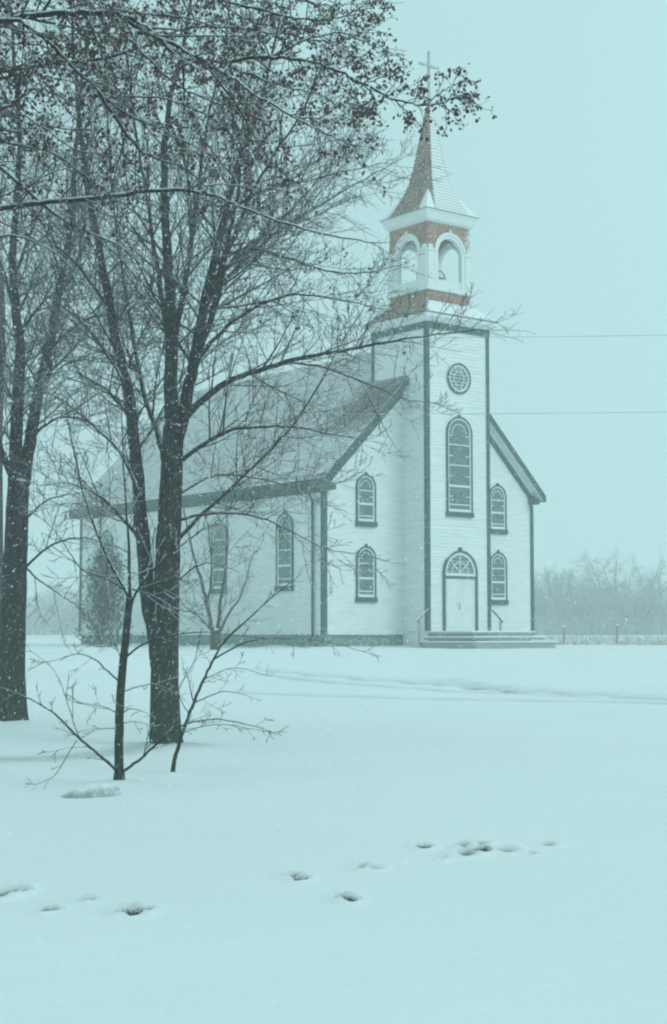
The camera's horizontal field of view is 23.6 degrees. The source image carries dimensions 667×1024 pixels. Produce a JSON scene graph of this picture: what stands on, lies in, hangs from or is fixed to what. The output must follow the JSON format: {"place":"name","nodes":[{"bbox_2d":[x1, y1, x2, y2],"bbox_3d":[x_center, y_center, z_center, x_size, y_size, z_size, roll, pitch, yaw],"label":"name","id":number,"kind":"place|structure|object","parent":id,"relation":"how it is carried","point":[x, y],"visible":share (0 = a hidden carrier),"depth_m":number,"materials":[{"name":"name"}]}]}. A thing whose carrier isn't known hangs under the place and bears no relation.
{"place":"outdoors","nodes":[
{"label":"outdoors","id":0,"kind":"place"},
{"bbox_2d":[3,412,639,414],"bbox_3d":[0.690,-2.842,44.363,38.031,0.273,0.015,0,-5,0],"label":"power line","id":1,"kind":"object","parent":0,"point":[361,414],"visible":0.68,"depth_m":44.35,"materials":[{"name":"metal"}]},
{"bbox_2d":[0,635,666,1023],"bbox_3d":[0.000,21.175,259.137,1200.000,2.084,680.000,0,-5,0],"label":"snow ground","id":2,"kind":"structure","parent":0,"point":[568,877],"depth_m":12.66,"materials":[{"name":"white snow"}]},
{"bbox_2d":[0,172,42,610],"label":"maple tree","id":3,"kind":"object","parent":2,"relation":"on","point":[1,488],"visible":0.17,"depth_m":40.22,"materials":[{"name":"grey plant"}]},
{"bbox_2d":[26,594,42,624],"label":"bare tree","id":4,"kind":"object","parent":2,"relation":"on","point":[32,608],"visible":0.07,"depth_m":254.46,"materials":[{"name":"grey plant"}]},
{"bbox_2d":[26,587,63,631],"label":"bare tree","id":5,"kind":"object","parent":2,"relation":"on","point":[47,605],"visible":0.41,"depth_m":239.86,"materials":[{"name":"grey plant"}]},
{"bbox_2d":[29,585,78,634],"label":"bare tree","id":6,"kind":"object","parent":2,"relation":"on","point":[73,610],"visible":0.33,"depth_m":245.53,"materials":[{"name":"grey plant"}]},
{"bbox_2d":[56,587,78,620],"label":"bare tree","id":7,"kind":"object","parent":2,"relation":"on","point":[69,599],"visible":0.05,"depth_m":257.75,"materials":[{"name":"grey plant"}]},
{"bbox_2d":[61,783,120,797],"bbox_3d":[-2.509,2.880,16.428,0.655,0.180,0.456,1,-5,-14],"label":"snow mound","id":8,"kind":"object","parent":2,"relation":"on","point":[94,790],"visible":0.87,"depth_m":16.30,"materials":[{"name":"white snow"}]},
{"bbox_2d":[0,0,195,720],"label":"maple tree","id":9,"kind":"object","parent":2,"relation":"on","point":[12,611],"visible":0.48,"depth_m":26.57,"materials":[{"name":"grey plant"}]},
{"bbox_2d":[72,545,133,647],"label":"evergreen bush","id":10,"kind":"object","parent":2,"relation":"on","point":[110,606],"visible":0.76,"depth_m":65.70,"materials":[{"name":"green plant"}]},
{"bbox_2d":[122,908,149,915],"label":"footprints","id":11,"kind":"object","parent":2,"relation":"on","point":[129,913],"visible":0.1,"depth_m":9.38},
{"bbox_2d":[0,379,282,789],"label":"young tree","id":12,"kind":"object","parent":2,"relation":"on","point":[117,767],"visible":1,"depth_m":17.61,"materials":[{"name":"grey plant"}]},
{"bbox_2d":[179,493,257,649],"bbox_3d":[-4.446,2.090,57.044,3.656,5.764,2.469,0,-5,0],"label":"tree","id":13,"kind":"object","parent":2,"relation":"on","point":[215,641],"visible":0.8,"depth_m":56.73,"materials":[{"name":"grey plant"}]},
{"bbox_2d":[0,0,496,314],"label":"oak tree","id":14,"kind":"object","parent":2,"relation":"on","point":[167,43],"visible":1,"depth_m":12.28,"materials":[{"name":"brown plant"}]},
{"bbox_2d":[0,0,534,743],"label":"maple tree","id":15,"kind":"object","parent":2,"relation":"on","point":[164,652],"visible":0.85,"depth_m":23.32,"materials":[{"name":"grey plant"}]},
{"bbox_2d":[159,567,380,771],"bbox_3d":[-0.787,1.870,18.979,2.677,2.504,1.375,0,-5,0],"label":"young tree","id":16,"kind":"object","parent":2,"relation":"on","point":[175,755],"visible":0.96,"depth_m":19.05,"materials":[{"name":"grey plant"}]},
{"bbox_2d":[69,51,556,648],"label":"church","id":17,"kind":"structure","parent":2,"relation":"on","point":[425,579],"depth_m":67.14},
{"bbox_2d":[100,529,113,595],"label":"window","id":18,"kind":"structure","parent":17,"relation":"in","point":[108,534],"depth_m":77.43,"materials":[{"name":"grey glass"}]},
{"bbox_2d":[152,527,156,578],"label":"window","id":19,"kind":"structure","parent":17,"relation":"in","point":[155,532],"depth_m":73.97,"materials":[{"name":"grey glass"}]},
{"bbox_2d":[210,518,226,593],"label":"window","id":20,"kind":"structure","parent":17,"relation":"in","point":[220,575],"depth_m":69.80,"materials":[{"name":"grey glass"}]},
{"bbox_2d":[274,511,293,590],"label":"window","id":21,"kind":"structure","parent":17,"relation":"in","point":[284,565],"depth_m":66.02,"materials":[{"name":"grey glass"}]},
{"bbox_2d":[355,544,377,601],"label":"window","id":22,"kind":"structure","parent":17,"relation":"in","point":[363,582],"depth_m":65.28,"materials":[{"name":"grey glass"}]},
{"bbox_2d":[355,472,377,526],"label":"window","id":23,"kind":"structure","parent":17,"relation":"in","point":[367,517],"depth_m":65.52,"materials":[{"name":"grey glass"}]},
{"bbox_2d":[416,270,444,279],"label":"church bell","id":24,"kind":"object","parent":17,"relation":"hanging from","point":[441,278],"visible":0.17,"depth_m":68.64,"materials":[{"name":"grey metal"}]},
{"bbox_2d":[447,363,470,393],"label":"round window","id":25,"kind":"structure","parent":17,"relation":"in","point":[456,366],"depth_m":67.07,"materials":[{"name":"grey glass"}]},
{"bbox_2d":[446,415,473,517],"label":"window","id":26,"kind":"structure","parent":17,"relation":"in","point":[455,441],"depth_m":66.78,"materials":[{"name":"grey glass"}]},
{"bbox_2d":[442,547,477,630],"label":"doorway","id":27,"kind":"structure","parent":17,"relation":"in","point":[462,617],"depth_m":66.36,"materials":[{"name":"wood"}]},
{"bbox_2d":[490,483,507,533],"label":"window","id":28,"kind":"structure","parent":17,"relation":"in","point":[496,505],"depth_m":70.19,"materials":[{"name":"grey glass"}]},
{"bbox_2d":[491,550,508,604],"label":"window","id":29,"kind":"structure","parent":17,"relation":"in","point":[499,565],"depth_m":69.95,"materials":[{"name":"grey glass"}]},
{"bbox_2d":[26,594,666,634],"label":"brush","id":30,"kind":"object","parent":2,"relation":"on","point":[657,629],"visible":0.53,"depth_m":171.03,"materials":[{"name":"grey plant"}]},
{"bbox_2d":[534,565,584,624],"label":"bare tree","id":31,"kind":"object","parent":2,"relation":"on","point":[537,596],"visible":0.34,"depth_m":212.92,"materials":[{"name":"grey plant"}]},
{"bbox_2d":[563,626,565,642],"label":"fence post","id":32,"kind":"object","parent":2,"relation":"on","point":[564,633],"visible":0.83,"depth_m":95.67,"materials":[{"name":"grey wood"}]},
{"bbox_2d":[538,567,611,629],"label":"bare tree","id":33,"kind":"object","parent":2,"relation":"on","point":[561,587],"visible":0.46,"depth_m":193.18,"materials":[{"name":"grey plant"}]},
{"bbox_2d":[547,589,603,633],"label":"bare tree","id":34,"kind":"object","parent":2,"relation":"on","point":[580,606],"visible":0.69,"depth_m":181.24,"materials":[{"name":"grey plant"}]},
{"bbox_2d":[562,568,631,608],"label":"bare tree","id":35,"kind":"object","parent":2,"relation":"on","point":[586,585],"visible":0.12,"depth_m":221.89,"materials":[{"name":"grey plant"}]},
{"bbox_2d":[572,586,635,629],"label":"bare tree","id":36,"kind":"object","parent":2,"relation":"on","point":[605,607],"visible":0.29,"depth_m":194.29,"materials":[{"name":"grey plant"}]},
{"bbox_2d":[616,624,617,643],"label":"fence post","id":37,"kind":"object","parent":2,"relation":"on","point":[617,633],"visible":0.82,"depth_m":91.67,"materials":[{"name":"grey wood"}]},
{"bbox_2d":[572,547,666,621],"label":"bare tree","id":38,"kind":"object","parent":2,"relation":"on","point":[614,580],"visible":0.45,"depth_m":204.23,"materials":[{"name":"grey plant"}]},
{"bbox_2d":[607,588,662,632],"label":"bare tree","id":39,"kind":"object","parent":2,"relation":"on","point":[634,609],"visible":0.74,"depth_m":181.16,"materials":[{"name":"grey plant"}]},
{"bbox_2d":[614,570,666,634],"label":"bare tree","id":40,"kind":"object","parent":2,"relation":"on","point":[658,579],"visible":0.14,"depth_m":214.39,"materials":[{"name":"grey plant"}]},
{"bbox_2d":[631,564,666,627],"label":"bare tree","id":41,"kind":"object","parent":2,"relation":"on","point":[657,592],"visible":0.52,"depth_m":193.78,"materials":[{"name":"grey plant"}]},
{"bbox_2d":[0,0,666,1022],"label":"falling snow","id":42,"kind":"structure","parent":0,"point":[354,400],"depth_m":18.34,"materials":[{"name":"white snow"}]},
{"bbox_2d":[0,0,666,634],"label":"sky","id":43,"kind":"structure","parent":0,"point":[629,215],"materials":[{"name":"grey"}]},
{"bbox_2d":[27,335,654,337],"bbox_3d":[0.692,-5.028,44.536,38.183,0.362,0.015,0,-5,0],"label":"power line","id":44,"kind":"object","parent":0,"point":[489,337],"visible":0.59,"depth_m":44.52,"materials":[{"name":"metal"}]},
{"bbox_2d":[535,634,666,644],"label":"field grass","id":45,"kind":"structure","parent":0,"point":[604,640],"depth_m":100.94,"materials":[{"name":"grey plant"}]}
]}

